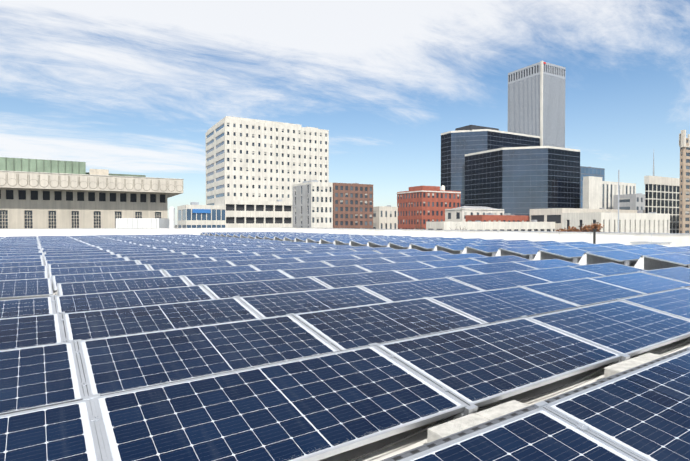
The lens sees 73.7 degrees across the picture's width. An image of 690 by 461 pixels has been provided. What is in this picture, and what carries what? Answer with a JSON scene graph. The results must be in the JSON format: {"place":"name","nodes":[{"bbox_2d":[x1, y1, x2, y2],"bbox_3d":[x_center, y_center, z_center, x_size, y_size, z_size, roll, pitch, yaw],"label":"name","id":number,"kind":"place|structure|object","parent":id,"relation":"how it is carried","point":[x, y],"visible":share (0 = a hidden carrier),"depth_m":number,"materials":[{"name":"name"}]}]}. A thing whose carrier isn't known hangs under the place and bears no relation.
{"place":"outdoors","nodes":[
{"label":"outdoors","id":0,"kind":"place"},
{"bbox_2d":[216,200,292,227],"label":"building","id":1,"kind":"structure","parent":0,"point":[254,214],"depth_m":245.99,"materials":[{"name":"white concrete"}]},
{"bbox_2d":[205,116,328,204],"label":"office building","id":2,"kind":"structure","parent":0,"point":[247,159],"depth_m":275.94,"materials":[{"name":"white concrete"}]},
{"bbox_2d":[0,227,689,460],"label":"roof","id":3,"kind":"structure","parent":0,"point":[420,439],"depth_m":25.40,"materials":[{"name":"white concrete"}]},
{"bbox_2d":[0,232,689,460],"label":"solar panel frames","id":4,"kind":"structure","parent":3,"relation":"on","point":[100,438],"depth_m":3.79,"materials":[{"name":"metal"}]},
{"bbox_2d":[0,232,689,460],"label":"solar panels","id":5,"kind":"object","parent":4,"relation":"in","point":[290,411],"visible":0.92,"depth_m":4.08,"materials":[{"name":"blue glass"}]},
{"bbox_2d":[55,263,662,442],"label":"concrete ballast blocks","id":6,"kind":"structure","parent":3,"relation":"on","point":[440,431],"depth_m":2.89,"materials":[{"name":"concrete"}]},
{"bbox_2d":[593,229,595,243],"bbox_3d":[13.345,0.456,24.626,0.180,1.050,0.180,-1,1,-34],"label":"vent pipe","id":7,"kind":"object","parent":3,"relation":"on","point":[594,236],"visible":0.79,"depth_m":24.57,"materials":[{"name":"black metal"}]},
{"bbox_2d":[618,170,619,231],"bbox_3d":[14.478,-1.465,24.351,0.070,3.500,0.070,-1,1,-34],"label":"roof mast","id":8,"kind":"object","parent":3,"relation":"on","point":[618,198],"visible":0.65,"depth_m":24.33,"materials":[{"name":"grey metal"}]},
{"bbox_2d":[630,241,671,246],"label":"roof unit","id":9,"kind":"structure","parent":3,"relation":"on","point":[658,243],"depth_m":20.86,"materials":[{"name":"white metal"}]},
{"bbox_2d":[0,0,689,224],"label":"sky","id":10,"kind":"structure","parent":0,"point":[133,87],"materials":[{"name":"blue"}]},
{"bbox_2d":[465,146,579,215],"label":"office building","id":11,"kind":"structure","parent":0,"point":[517,180],"depth_m":432.60,"materials":[{"name":"blue glass"}]},
{"bbox_2d":[508,61,565,147],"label":"skyscraper","id":12,"kind":"structure","parent":0,"point":[536,99],"depth_m":537.17,"materials":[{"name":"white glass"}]},
{"bbox_2d":[679,130,689,232],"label":"art deco tower","id":13,"kind":"structure","parent":0,"point":[684,199],"depth_m":284.33,"materials":[{"name":"beige concrete"}]},
{"label":"city ground","id":14,"kind":"structure","parent":0,"visible":0},
{"bbox_2d":[0,157,183,228],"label":"courthouse","id":15,"kind":"structure","parent":14,"relation":"on","point":[44,194],"depth_m":130.27,"materials":[{"name":"beige stone"}]},
{"bbox_2d":[116,218,168,227],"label":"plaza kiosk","id":16,"kind":"object","parent":14,"relation":"on","point":[142,222],"visible":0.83,"depth_m":93.38,"materials":[{"name":"concrete"}]},
{"bbox_2d":[169,207,174,227],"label":"plaza tank","id":17,"kind":"object","parent":14,"relation":"on","point":[171,217],"visible":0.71,"depth_m":95.75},
{"bbox_2d":[177,202,224,227],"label":"building","id":18,"kind":"structure","parent":14,"relation":"on","point":[194,215],"depth_m":232.83,"materials":[{"name":"white concrete"}]},
{"bbox_2d":[292,180,332,227],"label":"building","id":19,"kind":"structure","parent":14,"relation":"on","point":[312,203],"depth_m":219.69,"materials":[{"name":"concrete"}]},
{"bbox_2d":[333,183,372,228],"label":"brick building","id":20,"kind":"structure","parent":14,"relation":"on","point":[352,205],"depth_m":297.07,"materials":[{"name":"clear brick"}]},
{"bbox_2d":[373,205,397,228],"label":"building","id":21,"kind":"structure","parent":14,"relation":"on","point":[385,217],"depth_m":333.14,"materials":[{"name":"concrete"}]},
{"bbox_2d":[397,185,460,229],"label":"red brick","id":22,"kind":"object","parent":14,"relation":"on","point":[416,205],"visible":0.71,"depth_m":357.22,"materials":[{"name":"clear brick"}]},
{"bbox_2d":[445,206,503,221],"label":"building","id":23,"kind":"structure","parent":14,"relation":"on","point":[458,214],"depth_m":336.12,"materials":[{"name":"concrete"}]},
{"bbox_2d":[441,125,539,206],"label":"glass tower","id":24,"kind":"structure","parent":14,"relation":"on","point":[457,144],"depth_m":486.52,"materials":[{"name":"blue glass"}]},
{"bbox_2d":[426,220,554,230],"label":"building","id":25,"kind":"structure","parent":14,"relation":"on","point":[533,225],"depth_m":273.12,"materials":[{"name":"concrete"}]},
{"bbox_2d":[465,213,529,221],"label":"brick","id":26,"kind":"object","parent":14,"relation":"on","point":[492,217],"visible":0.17,"depth_m":306.98,"materials":[{"name":"red brick"}]},
{"bbox_2d":[556,226,578,231],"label":"tree","id":27,"kind":"object","parent":14,"relation":"on","point":[569,230],"visible":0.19,"depth_m":184.49,"materials":[{"name":"brown plant"}]},
{"bbox_2d":[564,226,590,231],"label":"tree","id":28,"kind":"object","parent":14,"relation":"on","point":[569,227],"visible":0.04,"depth_m":187.87,"materials":[{"name":"brown plant"}]},
{"bbox_2d":[530,208,644,231],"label":"building","id":29,"kind":"structure","parent":14,"relation":"on","point":[548,215],"depth_m":306.01,"materials":[{"name":"white concrete"}]},
{"bbox_2d":[578,222,603,231],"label":"tree","id":30,"kind":"object","parent":14,"relation":"on","point":[593,226],"visible":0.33,"depth_m":183.00,"materials":[{"name":"brown plant"}]},
{"bbox_2d":[580,166,604,208],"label":"building","id":31,"kind":"structure","parent":14,"relation":"on","point":[592,171],"depth_m":636.07,"materials":[{"name":"blue glass"}]},
{"bbox_2d":[583,176,635,208],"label":"building","id":32,"kind":"structure","parent":14,"relation":"on","point":[598,192],"depth_m":431.83,"materials":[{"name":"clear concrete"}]},
{"bbox_2d":[562,210,669,232],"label":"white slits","id":33,"kind":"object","parent":14,"relation":"on","point":[639,221],"visible":0.44,"depth_m":223.48,"materials":[{"name":"concrete"}]},
{"bbox_2d":[613,193,644,209],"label":"building","id":34,"kind":"structure","parent":14,"relation":"on","point":[631,201],"depth_m":417.46,"materials":[{"name":"concrete"}]},
{"bbox_2d":[644,153,679,232],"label":"office building","id":35,"kind":"structure","parent":14,"relation":"on","point":[661,195],"depth_m":343.19,"materials":[{"name":"white concrete"}]}
]}

